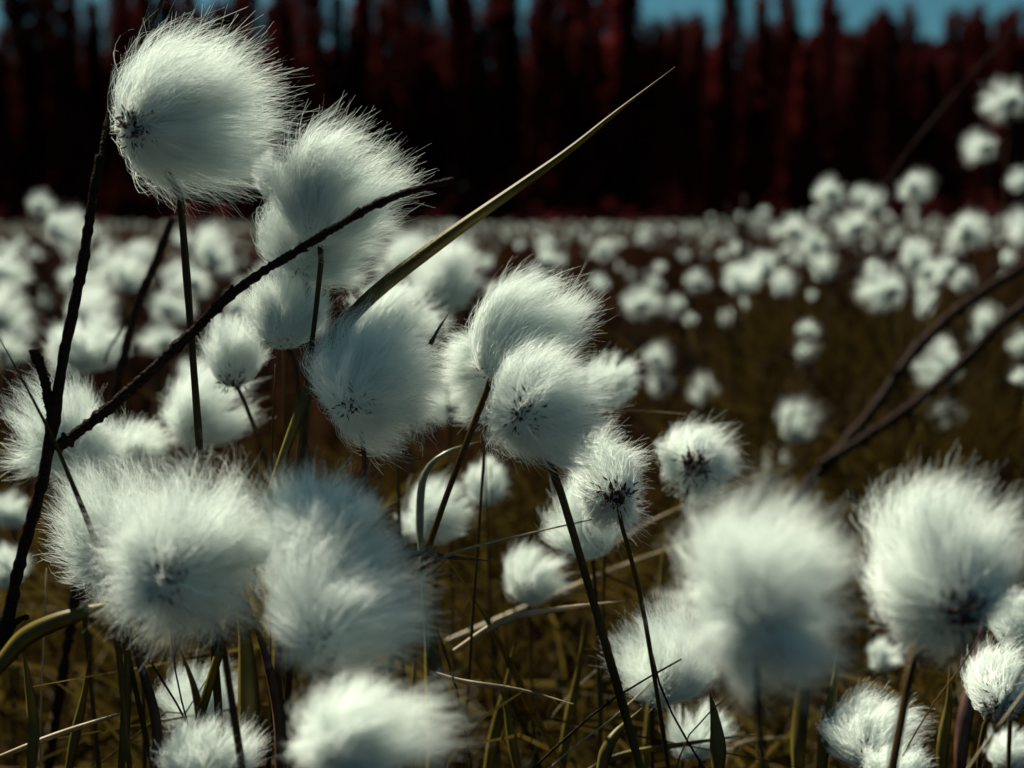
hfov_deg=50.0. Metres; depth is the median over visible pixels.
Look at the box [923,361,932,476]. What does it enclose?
cottongrass
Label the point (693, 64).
leafless tree
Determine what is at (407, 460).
cottongrass
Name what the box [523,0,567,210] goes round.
leafless tree
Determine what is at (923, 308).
cottongrass
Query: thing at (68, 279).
cottongrass
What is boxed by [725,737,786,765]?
grass stalk
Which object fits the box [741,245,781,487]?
cottongrass
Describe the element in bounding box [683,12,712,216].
leafless tree
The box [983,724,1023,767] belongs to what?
cottongrass
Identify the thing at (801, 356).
cottongrass
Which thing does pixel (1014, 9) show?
leafless tree
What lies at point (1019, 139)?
leafless tree
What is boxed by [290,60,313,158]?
conifer
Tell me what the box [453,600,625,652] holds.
sedge leaf
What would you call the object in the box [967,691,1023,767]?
grass stalk
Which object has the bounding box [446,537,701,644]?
sedge leaf
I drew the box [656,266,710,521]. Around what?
cottongrass
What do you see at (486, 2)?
leafless tree
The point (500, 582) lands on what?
grass stalk
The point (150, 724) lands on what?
grass stalk
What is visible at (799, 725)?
sedge leaf
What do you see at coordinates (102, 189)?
leafless tree
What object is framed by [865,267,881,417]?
cottongrass
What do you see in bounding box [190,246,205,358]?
cottongrass
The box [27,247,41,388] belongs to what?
cottongrass
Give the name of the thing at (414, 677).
sedge leaf
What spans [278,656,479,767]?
cottongrass
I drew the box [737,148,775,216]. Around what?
conifer
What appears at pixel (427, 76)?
conifer
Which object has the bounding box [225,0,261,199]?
leafless tree
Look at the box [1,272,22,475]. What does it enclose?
cottongrass
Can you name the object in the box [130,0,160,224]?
leafless tree
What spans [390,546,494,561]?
sedge leaf
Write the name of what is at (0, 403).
cottongrass
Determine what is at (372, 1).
leafless tree
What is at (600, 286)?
cottongrass
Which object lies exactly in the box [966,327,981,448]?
cottongrass
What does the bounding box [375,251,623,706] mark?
cottongrass
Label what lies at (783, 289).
cottongrass
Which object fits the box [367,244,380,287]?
cottongrass
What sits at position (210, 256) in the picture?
cottongrass
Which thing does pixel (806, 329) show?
cottongrass
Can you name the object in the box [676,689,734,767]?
grass stalk
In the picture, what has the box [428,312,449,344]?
grass stalk
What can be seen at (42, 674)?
grass stalk
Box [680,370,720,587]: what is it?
cottongrass
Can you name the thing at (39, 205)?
cottongrass
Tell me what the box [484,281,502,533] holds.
cottongrass
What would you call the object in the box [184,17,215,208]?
leafless tree
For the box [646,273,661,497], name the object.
cottongrass
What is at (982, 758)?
grass stalk
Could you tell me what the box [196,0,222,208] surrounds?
leafless tree
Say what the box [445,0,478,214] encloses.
leafless tree
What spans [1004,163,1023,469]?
cottongrass
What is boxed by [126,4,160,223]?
leafless tree
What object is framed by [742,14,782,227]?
leafless tree
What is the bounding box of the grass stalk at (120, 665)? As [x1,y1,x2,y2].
[0,339,131,767]
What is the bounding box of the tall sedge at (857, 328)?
[421,248,1023,767]
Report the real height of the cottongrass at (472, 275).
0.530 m
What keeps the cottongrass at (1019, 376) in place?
on the ground at (388, 441)
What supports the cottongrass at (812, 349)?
on the ground at (388, 441)
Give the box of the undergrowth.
[0,155,1023,231]
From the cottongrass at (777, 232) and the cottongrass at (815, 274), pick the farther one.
the cottongrass at (777, 232)
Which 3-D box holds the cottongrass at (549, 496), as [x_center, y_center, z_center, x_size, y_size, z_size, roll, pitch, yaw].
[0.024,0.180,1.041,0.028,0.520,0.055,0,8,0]
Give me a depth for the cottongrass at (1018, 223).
1.05 m
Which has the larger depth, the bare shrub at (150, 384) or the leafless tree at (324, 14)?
the leafless tree at (324, 14)
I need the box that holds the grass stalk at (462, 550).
[423,519,591,564]
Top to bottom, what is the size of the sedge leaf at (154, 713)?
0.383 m
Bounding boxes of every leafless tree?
[0,0,35,224]
[0,0,55,209]
[0,28,33,226]
[30,0,73,190]
[30,0,89,207]
[61,0,90,210]
[74,0,118,194]
[79,2,118,214]
[86,42,123,219]
[95,0,131,217]
[99,0,137,223]
[99,34,130,215]
[102,0,137,225]
[117,0,156,212]
[125,0,184,215]
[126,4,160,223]
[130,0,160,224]
[151,0,181,220]
[160,0,185,221]
[172,20,207,213]
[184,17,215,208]
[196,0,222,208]
[198,28,229,224]
[200,0,240,225]
[210,0,250,226]
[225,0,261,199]
[226,1,253,191]
[234,0,282,220]
[259,0,302,172]
[266,0,305,170]
[283,0,307,161]
[291,0,341,164]
[295,0,330,139]
[307,19,330,136]
[323,0,354,173]
[325,30,346,154]
[334,20,365,179]
[343,0,371,135]
[346,0,379,160]
[361,0,404,212]
[374,0,421,220]
[394,0,431,209]
[400,18,431,217]
[415,0,453,204]
[425,21,454,206]
[427,0,476,215]
[433,0,482,215]
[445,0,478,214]
[452,0,480,211]
[463,2,504,220]
[471,0,515,196]
[491,0,532,210]
[493,0,535,208]
[510,0,563,203]
[514,3,544,198]
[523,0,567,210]
[525,0,570,185]
[567,0,602,218]
[568,0,609,199]
[585,2,609,193]
[636,14,663,197]
[642,12,673,215]
[650,22,679,211]
[652,9,690,199]
[666,19,692,210]
[672,21,709,221]
[676,5,715,221]
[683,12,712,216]
[691,23,719,214]
[704,0,743,186]
[709,29,743,208]
[729,32,760,203]
[735,0,786,220]
[735,26,774,216]
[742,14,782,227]
[759,24,793,226]
[764,0,801,217]
[788,0,841,218]
[812,4,852,211]
[822,24,863,213]
[826,26,864,204]
[841,24,875,200]
[847,10,885,212]
[858,3,896,197]
[859,1,900,225]
[859,69,887,196]
[869,12,908,211]
[883,0,924,219]
[883,37,910,219]
[896,29,928,212]
[901,47,937,219]
[909,40,937,200]
[930,10,973,214]
[939,12,983,218]
[960,19,993,203]
[967,6,1007,211]
[984,1,1023,207]
[998,27,1023,212]
[1007,123,1023,213]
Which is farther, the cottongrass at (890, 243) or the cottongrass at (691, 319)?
the cottongrass at (890, 243)
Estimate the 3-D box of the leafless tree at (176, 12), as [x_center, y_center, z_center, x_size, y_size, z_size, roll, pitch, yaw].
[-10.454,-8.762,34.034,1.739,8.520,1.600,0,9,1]
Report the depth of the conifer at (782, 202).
35.51 m
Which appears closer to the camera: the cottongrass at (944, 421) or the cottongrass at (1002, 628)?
the cottongrass at (1002, 628)
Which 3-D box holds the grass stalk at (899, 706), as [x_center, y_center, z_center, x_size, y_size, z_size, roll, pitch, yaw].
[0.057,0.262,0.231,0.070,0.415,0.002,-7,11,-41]
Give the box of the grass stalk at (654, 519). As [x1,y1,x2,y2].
[595,465,791,559]
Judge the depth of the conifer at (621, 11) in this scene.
32.28 m
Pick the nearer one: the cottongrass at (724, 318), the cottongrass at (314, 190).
the cottongrass at (314, 190)
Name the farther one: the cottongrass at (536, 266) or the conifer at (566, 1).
the conifer at (566, 1)
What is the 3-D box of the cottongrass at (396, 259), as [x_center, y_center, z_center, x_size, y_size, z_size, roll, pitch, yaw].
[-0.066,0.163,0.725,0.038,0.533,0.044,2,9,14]
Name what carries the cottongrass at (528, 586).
on the ground at (388, 441)
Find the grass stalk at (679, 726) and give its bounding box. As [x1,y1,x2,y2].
[651,651,704,767]
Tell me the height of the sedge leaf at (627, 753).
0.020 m
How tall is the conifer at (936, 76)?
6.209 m
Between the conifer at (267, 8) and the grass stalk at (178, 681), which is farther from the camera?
the conifer at (267, 8)
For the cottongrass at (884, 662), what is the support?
on the ground at (388, 441)
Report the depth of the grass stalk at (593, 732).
0.36 m
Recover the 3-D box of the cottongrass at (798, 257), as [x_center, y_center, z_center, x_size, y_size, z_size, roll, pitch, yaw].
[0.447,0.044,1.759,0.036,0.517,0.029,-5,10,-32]
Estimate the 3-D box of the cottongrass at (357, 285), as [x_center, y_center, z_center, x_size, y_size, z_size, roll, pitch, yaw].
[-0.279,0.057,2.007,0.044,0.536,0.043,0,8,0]
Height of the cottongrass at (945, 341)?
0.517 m
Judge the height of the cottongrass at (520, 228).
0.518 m
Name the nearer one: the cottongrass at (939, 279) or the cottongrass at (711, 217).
the cottongrass at (939, 279)
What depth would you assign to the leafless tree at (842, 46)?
33.02 m
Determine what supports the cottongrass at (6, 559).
on the ground at (388, 441)
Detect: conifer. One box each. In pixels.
[3,0,65,226]
[46,54,87,225]
[48,6,111,224]
[116,180,154,222]
[142,179,169,217]
[168,0,220,221]
[184,17,230,221]
[221,63,253,226]
[249,4,290,210]
[249,56,281,220]
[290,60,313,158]
[344,0,387,217]
[348,35,378,195]
[368,0,416,221]
[402,34,437,218]
[408,51,444,221]
[431,37,453,206]
[446,16,498,223]
[472,0,525,220]
[539,36,580,221]
[540,3,590,224]
[553,0,593,208]
[580,0,634,225]
[584,0,653,224]
[603,15,647,224]
[609,0,660,214]
[683,41,722,217]
[689,33,737,225]
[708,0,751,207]
[727,42,750,204]
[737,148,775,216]
[760,65,791,214]
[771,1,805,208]
[771,29,815,221]
[781,42,822,226]
[799,32,821,223]
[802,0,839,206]
[818,76,845,212]
[841,61,883,210]
[903,36,935,211]
[916,39,959,224]
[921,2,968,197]
[927,43,939,200]
[931,43,968,207]
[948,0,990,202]
[957,19,993,215]
[975,42,1022,215]
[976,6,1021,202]
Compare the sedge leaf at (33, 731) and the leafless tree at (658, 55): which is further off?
the leafless tree at (658, 55)
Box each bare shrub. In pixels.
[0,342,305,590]
[0,359,27,511]
[51,290,252,489]
[317,285,451,447]
[382,413,575,591]
[500,222,586,384]
[567,235,632,378]
[583,266,680,426]
[601,312,685,413]
[606,302,729,418]
[616,205,828,429]
[617,255,1022,526]
[650,295,777,568]
[721,292,776,340]
[734,359,1023,571]
[875,221,1013,356]
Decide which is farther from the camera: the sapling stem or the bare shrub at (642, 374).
the bare shrub at (642, 374)
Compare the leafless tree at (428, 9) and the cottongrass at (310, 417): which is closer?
the cottongrass at (310, 417)
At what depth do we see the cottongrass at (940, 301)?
1.56 m
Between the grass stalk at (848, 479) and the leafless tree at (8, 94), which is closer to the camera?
the grass stalk at (848, 479)
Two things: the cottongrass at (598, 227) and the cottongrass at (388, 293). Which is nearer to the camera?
the cottongrass at (388, 293)
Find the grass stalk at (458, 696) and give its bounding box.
[437,631,471,767]
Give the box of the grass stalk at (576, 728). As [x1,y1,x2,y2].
[532,659,681,767]
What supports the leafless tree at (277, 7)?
on the ground at (388, 441)
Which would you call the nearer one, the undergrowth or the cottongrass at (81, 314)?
the cottongrass at (81, 314)
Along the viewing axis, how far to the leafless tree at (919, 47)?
35.21 m
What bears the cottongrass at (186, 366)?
on the ground at (388, 441)
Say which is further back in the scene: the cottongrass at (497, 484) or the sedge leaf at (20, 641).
the cottongrass at (497, 484)
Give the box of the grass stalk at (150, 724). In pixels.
[94,678,206,767]
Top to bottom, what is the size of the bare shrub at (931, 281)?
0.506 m
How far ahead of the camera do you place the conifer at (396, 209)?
35.05 m
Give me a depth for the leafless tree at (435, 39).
34.18 m
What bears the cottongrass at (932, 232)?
on the ground at (388, 441)
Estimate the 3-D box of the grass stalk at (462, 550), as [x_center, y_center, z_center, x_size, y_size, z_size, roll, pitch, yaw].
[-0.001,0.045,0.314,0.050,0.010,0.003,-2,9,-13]
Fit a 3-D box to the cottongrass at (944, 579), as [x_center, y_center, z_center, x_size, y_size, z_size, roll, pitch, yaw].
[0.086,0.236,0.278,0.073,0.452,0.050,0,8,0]
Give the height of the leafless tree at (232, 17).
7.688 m
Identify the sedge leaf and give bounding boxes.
[0,600,142,674]
[23,650,39,767]
[65,652,89,767]
[117,609,131,767]
[126,613,161,767]
[177,643,208,745]
[187,67,674,746]
[234,581,259,767]
[244,597,285,767]
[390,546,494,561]
[399,645,416,767]
[416,441,479,740]
[420,596,451,767]
[430,670,572,703]
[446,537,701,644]
[447,559,563,767]
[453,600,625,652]
[483,643,513,767]
[493,670,520,767]
[559,619,584,767]
[589,734,755,767]
[596,707,642,767]
[642,521,665,767]
[709,689,725,767]
[790,626,811,767]
[816,642,838,767]
[936,666,952,767]
[954,619,984,767]
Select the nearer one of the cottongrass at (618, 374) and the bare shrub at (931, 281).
the cottongrass at (618, 374)
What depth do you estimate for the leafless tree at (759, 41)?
32.66 m
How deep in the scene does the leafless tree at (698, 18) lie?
33.10 m
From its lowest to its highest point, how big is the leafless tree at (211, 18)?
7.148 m
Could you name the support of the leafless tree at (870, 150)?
on the ground at (388, 441)
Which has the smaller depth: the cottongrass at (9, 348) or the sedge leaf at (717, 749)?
the sedge leaf at (717, 749)
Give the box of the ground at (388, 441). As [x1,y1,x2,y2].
[0,249,1022,767]
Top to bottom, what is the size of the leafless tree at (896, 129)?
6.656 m
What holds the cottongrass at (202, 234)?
on the ground at (388, 441)
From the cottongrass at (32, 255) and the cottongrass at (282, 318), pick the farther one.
the cottongrass at (32, 255)
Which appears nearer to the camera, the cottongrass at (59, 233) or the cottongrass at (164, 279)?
the cottongrass at (59, 233)
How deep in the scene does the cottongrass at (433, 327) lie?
1.54 m
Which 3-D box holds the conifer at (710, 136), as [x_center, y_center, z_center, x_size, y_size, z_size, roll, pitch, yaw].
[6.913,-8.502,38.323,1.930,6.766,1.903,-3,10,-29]
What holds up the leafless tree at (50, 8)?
on the ground at (388, 441)
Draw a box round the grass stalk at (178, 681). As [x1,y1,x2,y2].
[170,613,190,731]
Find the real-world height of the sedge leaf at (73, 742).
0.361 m
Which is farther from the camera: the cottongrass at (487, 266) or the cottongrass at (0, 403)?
the cottongrass at (487, 266)
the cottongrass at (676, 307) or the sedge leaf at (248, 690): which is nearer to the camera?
the sedge leaf at (248, 690)
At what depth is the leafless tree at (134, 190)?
35.70 m
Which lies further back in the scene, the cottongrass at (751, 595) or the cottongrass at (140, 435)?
the cottongrass at (140, 435)
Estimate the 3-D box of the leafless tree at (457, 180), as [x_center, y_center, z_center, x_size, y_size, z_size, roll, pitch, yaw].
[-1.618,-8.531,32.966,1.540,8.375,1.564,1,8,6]
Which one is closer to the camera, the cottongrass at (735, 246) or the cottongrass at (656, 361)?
the cottongrass at (656, 361)
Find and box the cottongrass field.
[1,212,1023,341]
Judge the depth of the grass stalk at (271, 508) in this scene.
0.34 m
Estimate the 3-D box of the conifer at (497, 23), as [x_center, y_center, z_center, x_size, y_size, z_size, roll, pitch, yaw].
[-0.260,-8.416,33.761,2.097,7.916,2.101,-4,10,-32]
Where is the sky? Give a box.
[0,0,1023,186]
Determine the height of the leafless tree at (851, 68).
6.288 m
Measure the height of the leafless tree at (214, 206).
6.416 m
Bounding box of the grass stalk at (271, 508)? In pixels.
[269,363,275,716]
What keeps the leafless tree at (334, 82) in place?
on the ground at (388, 441)
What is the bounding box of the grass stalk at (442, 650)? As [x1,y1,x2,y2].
[410,585,480,723]
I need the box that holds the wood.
[38,37,996,210]
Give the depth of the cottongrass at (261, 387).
1.42 m
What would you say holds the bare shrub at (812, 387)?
on the ground at (388, 441)
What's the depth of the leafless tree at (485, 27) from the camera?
32.73 m
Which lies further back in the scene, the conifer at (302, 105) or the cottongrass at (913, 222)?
the conifer at (302, 105)
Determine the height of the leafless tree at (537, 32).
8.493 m
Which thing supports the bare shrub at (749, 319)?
on the ground at (388, 441)
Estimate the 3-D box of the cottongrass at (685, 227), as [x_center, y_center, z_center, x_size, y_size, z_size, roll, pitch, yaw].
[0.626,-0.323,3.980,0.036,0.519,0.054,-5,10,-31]
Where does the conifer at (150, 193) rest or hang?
on the ground at (388, 441)
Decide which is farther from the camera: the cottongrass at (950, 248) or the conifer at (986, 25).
the conifer at (986, 25)
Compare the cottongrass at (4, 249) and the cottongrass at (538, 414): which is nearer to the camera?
the cottongrass at (538, 414)
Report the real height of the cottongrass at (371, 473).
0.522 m
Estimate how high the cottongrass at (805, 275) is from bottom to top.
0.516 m
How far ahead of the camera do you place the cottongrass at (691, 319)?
1.34 m
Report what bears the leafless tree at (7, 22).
on the ground at (388, 441)
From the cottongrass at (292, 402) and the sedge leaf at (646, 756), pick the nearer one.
the sedge leaf at (646, 756)
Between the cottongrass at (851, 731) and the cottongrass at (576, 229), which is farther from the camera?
the cottongrass at (576, 229)
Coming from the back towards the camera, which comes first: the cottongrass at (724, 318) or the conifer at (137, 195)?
the conifer at (137, 195)
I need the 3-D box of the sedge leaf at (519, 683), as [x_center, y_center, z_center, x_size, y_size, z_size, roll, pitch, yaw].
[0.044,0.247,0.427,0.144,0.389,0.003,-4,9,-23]
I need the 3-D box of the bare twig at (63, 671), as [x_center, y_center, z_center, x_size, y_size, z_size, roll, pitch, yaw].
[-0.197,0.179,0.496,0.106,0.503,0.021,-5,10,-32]
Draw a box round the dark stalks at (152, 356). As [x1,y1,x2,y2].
[0,204,1023,740]
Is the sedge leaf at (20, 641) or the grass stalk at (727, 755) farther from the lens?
the grass stalk at (727, 755)
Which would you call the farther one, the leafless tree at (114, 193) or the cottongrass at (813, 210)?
the leafless tree at (114, 193)
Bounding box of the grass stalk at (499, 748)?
[485,458,501,767]
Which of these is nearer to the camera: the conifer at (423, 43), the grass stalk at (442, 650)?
the grass stalk at (442, 650)
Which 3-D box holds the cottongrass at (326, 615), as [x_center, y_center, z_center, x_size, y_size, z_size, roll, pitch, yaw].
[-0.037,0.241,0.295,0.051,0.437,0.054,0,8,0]
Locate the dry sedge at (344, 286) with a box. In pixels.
[0,236,1023,709]
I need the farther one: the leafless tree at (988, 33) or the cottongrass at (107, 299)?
the leafless tree at (988, 33)
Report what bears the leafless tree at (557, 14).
on the ground at (388, 441)
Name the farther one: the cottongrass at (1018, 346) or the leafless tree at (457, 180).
the leafless tree at (457, 180)
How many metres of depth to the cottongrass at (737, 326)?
1.28 m
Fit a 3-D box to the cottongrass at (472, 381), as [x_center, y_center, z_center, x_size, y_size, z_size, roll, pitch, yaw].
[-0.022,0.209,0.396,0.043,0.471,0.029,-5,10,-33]
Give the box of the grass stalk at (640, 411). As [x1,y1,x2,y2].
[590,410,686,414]
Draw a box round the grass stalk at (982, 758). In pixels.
[976,666,1023,767]
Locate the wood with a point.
(327, 49)
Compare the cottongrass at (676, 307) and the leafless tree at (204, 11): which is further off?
the leafless tree at (204, 11)
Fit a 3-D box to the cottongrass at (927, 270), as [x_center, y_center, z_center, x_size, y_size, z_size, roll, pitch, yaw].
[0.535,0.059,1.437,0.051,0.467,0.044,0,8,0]
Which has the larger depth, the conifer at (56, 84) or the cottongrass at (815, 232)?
the conifer at (56, 84)
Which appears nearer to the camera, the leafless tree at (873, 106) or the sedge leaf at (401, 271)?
the sedge leaf at (401, 271)
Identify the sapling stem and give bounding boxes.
[733,195,748,479]
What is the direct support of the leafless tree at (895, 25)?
on the ground at (388, 441)
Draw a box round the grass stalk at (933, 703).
[902,613,985,756]
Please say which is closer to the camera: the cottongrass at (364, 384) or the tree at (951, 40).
the cottongrass at (364, 384)
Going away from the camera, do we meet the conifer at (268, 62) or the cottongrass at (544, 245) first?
the cottongrass at (544, 245)
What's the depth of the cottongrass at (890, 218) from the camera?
3.93 m
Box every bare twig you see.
[0,0,454,650]
[43,218,175,767]
[609,214,1023,767]
[702,12,1023,757]
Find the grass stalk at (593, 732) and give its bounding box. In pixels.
[549,668,667,767]
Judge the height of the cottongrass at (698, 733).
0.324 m
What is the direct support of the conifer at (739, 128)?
on the ground at (388, 441)
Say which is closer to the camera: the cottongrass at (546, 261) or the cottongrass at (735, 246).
the cottongrass at (546, 261)
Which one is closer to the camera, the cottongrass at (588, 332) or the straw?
the straw
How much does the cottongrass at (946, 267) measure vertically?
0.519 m
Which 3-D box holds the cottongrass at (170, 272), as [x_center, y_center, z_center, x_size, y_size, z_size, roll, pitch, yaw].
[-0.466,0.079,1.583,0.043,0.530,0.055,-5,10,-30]
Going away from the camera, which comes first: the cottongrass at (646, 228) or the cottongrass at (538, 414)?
the cottongrass at (538, 414)
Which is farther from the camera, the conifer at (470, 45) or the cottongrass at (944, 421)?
the conifer at (470, 45)
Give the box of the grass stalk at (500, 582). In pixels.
[490,465,510,767]
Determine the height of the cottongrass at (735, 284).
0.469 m
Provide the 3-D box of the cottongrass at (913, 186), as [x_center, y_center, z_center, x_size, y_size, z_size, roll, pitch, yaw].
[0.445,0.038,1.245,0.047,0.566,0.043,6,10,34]
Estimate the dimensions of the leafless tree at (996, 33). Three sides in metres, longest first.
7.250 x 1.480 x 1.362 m
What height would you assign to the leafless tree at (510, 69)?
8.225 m
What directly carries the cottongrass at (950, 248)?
on the ground at (388, 441)
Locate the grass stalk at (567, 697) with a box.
[527,628,664,767]
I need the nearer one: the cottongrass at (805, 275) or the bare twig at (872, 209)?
the bare twig at (872, 209)
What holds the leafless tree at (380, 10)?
on the ground at (388, 441)
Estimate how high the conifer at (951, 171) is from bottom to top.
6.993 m
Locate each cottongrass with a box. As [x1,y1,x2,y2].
[0,239,25,508]
[0,245,37,717]
[0,272,30,696]
[0,297,18,469]
[0,297,41,600]
[0,365,133,767]
[0,486,28,767]
[0,540,33,766]
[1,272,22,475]
[1,324,32,616]
[14,239,24,346]
[16,237,26,293]
[23,198,97,625]
[25,188,66,515]
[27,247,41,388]
[33,431,175,767]
[38,296,53,349]
[38,301,138,767]
[57,253,107,592]
[57,424,291,767]
[61,246,75,314]
[63,265,89,390]
[63,284,122,735]
[81,276,120,496]
[86,274,103,401]
[91,224,104,402]
[91,244,113,400]
[92,247,137,474]
[95,276,119,489]
[96,413,177,767]
[101,239,109,247]
[105,244,149,490]
[107,4,320,743]
[116,246,132,429]
[126,235,155,426]
[134,284,196,659]
[135,319,178,631]
[150,702,271,767]
[154,355,268,760]
[155,653,237,735]
[160,268,170,469]
[164,256,189,476]
[164,279,184,470]
[169,251,262,604]
[173,227,196,363]
[173,354,214,646]
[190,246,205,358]
[192,215,277,576]
[193,271,215,469]
[195,306,339,686]
[198,226,209,335]
[216,252,237,486]
[216,446,432,767]
[227,290,253,499]
[235,276,245,421]
[237,260,342,700]
[246,299,262,474]
[251,139,291,740]
[252,163,408,767]
[252,491,462,698]
[253,92,435,767]
[255,262,270,434]
[270,282,296,481]
[274,348,280,447]
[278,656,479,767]
[281,287,290,444]
[297,283,466,693]
[310,319,326,462]
[340,272,457,767]
[346,272,366,469]
[354,333,378,648]
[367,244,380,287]
[368,274,396,478]
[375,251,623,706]
[375,263,389,462]
[381,255,391,441]
[382,228,430,767]
[384,282,415,677]
[386,231,419,287]
[388,230,395,268]
[393,466,481,645]
[405,222,438,591]
[407,220,493,767]
[416,375,470,764]
[425,314,454,568]
[431,319,498,767]
[455,300,468,426]
[461,451,512,767]
[467,253,479,321]
[479,251,493,287]
[480,330,644,767]
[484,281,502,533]
[501,536,578,765]
[515,238,523,278]
[518,226,523,270]
[530,264,540,500]
[534,233,538,259]
[535,303,550,653]
[536,234,585,464]
[537,470,629,749]
[538,247,557,511]
[540,353,555,635]
[554,253,565,349]
[558,295,577,557]
[563,408,670,767]
[564,363,588,669]
[573,279,665,662]
[574,226,578,279]
[580,302,593,592]
[581,235,589,356]
[585,345,642,752]
[589,589,720,767]
[590,275,608,436]
[591,236,618,442]
[591,271,605,413]
[597,225,601,317]
[614,238,621,363]
[616,263,622,366]
[637,231,648,409]
[639,224,648,289]
[641,366,675,541]
[642,462,885,767]
[643,338,699,535]
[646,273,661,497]
[652,261,665,483]
[653,414,749,767]
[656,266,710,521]
[663,294,684,403]
[664,227,673,361]
[664,697,743,767]
[670,293,685,523]
[678,249,690,336]
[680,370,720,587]
[681,223,689,298]
[683,311,696,501]
[705,237,711,311]
[708,214,714,287]
[714,307,732,410]
[717,248,728,367]
[721,255,760,507]
[729,239,746,297]
[731,261,746,437]
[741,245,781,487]
[741,298,748,317]
[756,441,788,483]
[759,207,768,240]
[766,250,778,482]
[769,266,799,446]
[771,224,782,326]
[774,394,828,500]
[778,207,811,453]
[781,243,795,374]
[788,252,804,481]
[792,336,821,453]
[793,343,812,474]
[796,320,822,500]
[797,226,842,506]
[803,239,807,374]
[807,252,823,330]
[807,290,815,323]
[808,249,837,499]
[809,209,818,277]
[810,208,820,300]
[811,173,849,554]
[812,227,817,304]
[815,202,879,506]
[818,677,933,767]
[850,184,876,422]
[850,444,1023,767]
[853,256,908,681]
[859,736,935,767]
[862,186,887,389]
[863,258,884,496]
[864,634,905,704]
[865,240,871,254]
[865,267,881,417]
[880,298,898,439]
[883,211,890,272]
[883,237,893,278]
[885,214,892,267]
[885,300,899,400]
[887,228,900,377]
[894,290,903,437]
[896,168,937,459]
[898,231,939,472]
[903,271,909,332]
[904,218,917,307]
[905,207,919,285]
[910,333,963,654]
[911,252,944,467]
[915,279,935,405]
[915,286,937,389]
[916,298,934,454]
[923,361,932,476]
[927,229,936,289]
[929,273,945,519]
[929,399,968,485]
[932,253,956,521]
[933,334,952,481]
[934,269,946,391]
[942,202,996,488]
[942,243,960,303]
[949,263,976,443]
[960,626,1023,766]
[961,128,998,444]
[966,300,1003,482]
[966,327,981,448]
[969,73,1023,648]
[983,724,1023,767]
[986,585,1023,767]
[996,204,1023,247]
[1001,247,1017,503]
[1002,367,1023,645]
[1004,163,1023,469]
[1006,323,1023,360]
[1011,226,1021,383]
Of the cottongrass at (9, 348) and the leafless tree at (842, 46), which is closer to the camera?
the cottongrass at (9, 348)
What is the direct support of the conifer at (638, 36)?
on the ground at (388, 441)
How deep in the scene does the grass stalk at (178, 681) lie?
0.33 m
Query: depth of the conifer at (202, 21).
34.68 m
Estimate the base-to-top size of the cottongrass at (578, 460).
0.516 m
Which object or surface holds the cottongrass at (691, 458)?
on the ground at (388, 441)
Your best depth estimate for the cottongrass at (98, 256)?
1.58 m
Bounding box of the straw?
[0,713,119,758]
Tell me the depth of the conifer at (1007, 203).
33.55 m
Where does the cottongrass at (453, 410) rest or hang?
on the ground at (388, 441)
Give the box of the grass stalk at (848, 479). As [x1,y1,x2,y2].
[841,423,921,522]
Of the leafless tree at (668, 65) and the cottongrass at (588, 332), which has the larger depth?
the leafless tree at (668, 65)
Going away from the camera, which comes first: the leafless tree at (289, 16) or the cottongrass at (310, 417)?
the cottongrass at (310, 417)
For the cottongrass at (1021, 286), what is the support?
on the ground at (388, 441)
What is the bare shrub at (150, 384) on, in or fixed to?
on the ground at (388, 441)
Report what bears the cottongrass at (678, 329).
on the ground at (388, 441)
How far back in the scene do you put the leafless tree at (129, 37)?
32.96 m
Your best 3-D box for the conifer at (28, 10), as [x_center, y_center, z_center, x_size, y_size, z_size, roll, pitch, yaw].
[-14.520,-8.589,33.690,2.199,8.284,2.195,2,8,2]
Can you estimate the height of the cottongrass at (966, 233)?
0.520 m
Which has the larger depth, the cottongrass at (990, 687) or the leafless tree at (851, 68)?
the leafless tree at (851, 68)
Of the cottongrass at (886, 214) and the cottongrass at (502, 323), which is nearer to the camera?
the cottongrass at (502, 323)
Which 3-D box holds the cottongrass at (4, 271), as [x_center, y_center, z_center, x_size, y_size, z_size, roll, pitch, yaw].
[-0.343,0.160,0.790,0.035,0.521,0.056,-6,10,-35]
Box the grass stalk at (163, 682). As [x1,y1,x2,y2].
[130,624,190,728]
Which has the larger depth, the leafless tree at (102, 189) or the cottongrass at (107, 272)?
the leafless tree at (102, 189)
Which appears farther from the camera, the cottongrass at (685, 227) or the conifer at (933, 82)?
the conifer at (933, 82)
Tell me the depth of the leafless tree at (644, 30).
34.44 m
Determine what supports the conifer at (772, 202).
on the ground at (388, 441)
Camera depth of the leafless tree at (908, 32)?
34.66 m
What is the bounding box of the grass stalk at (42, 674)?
[39,568,46,767]
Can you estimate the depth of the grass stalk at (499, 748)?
0.45 m
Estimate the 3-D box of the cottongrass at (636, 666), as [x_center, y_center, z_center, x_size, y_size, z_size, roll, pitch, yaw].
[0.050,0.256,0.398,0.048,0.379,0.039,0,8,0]
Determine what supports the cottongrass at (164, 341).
on the ground at (388, 441)
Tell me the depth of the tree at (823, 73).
32.46 m
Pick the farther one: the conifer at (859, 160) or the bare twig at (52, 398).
the conifer at (859, 160)
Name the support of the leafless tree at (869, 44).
on the ground at (388, 441)
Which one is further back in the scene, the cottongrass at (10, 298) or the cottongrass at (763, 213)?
the cottongrass at (763, 213)
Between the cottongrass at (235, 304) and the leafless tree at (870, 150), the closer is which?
the cottongrass at (235, 304)
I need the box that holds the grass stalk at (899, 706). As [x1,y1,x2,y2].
[886,644,915,767]
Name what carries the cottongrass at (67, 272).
on the ground at (388, 441)

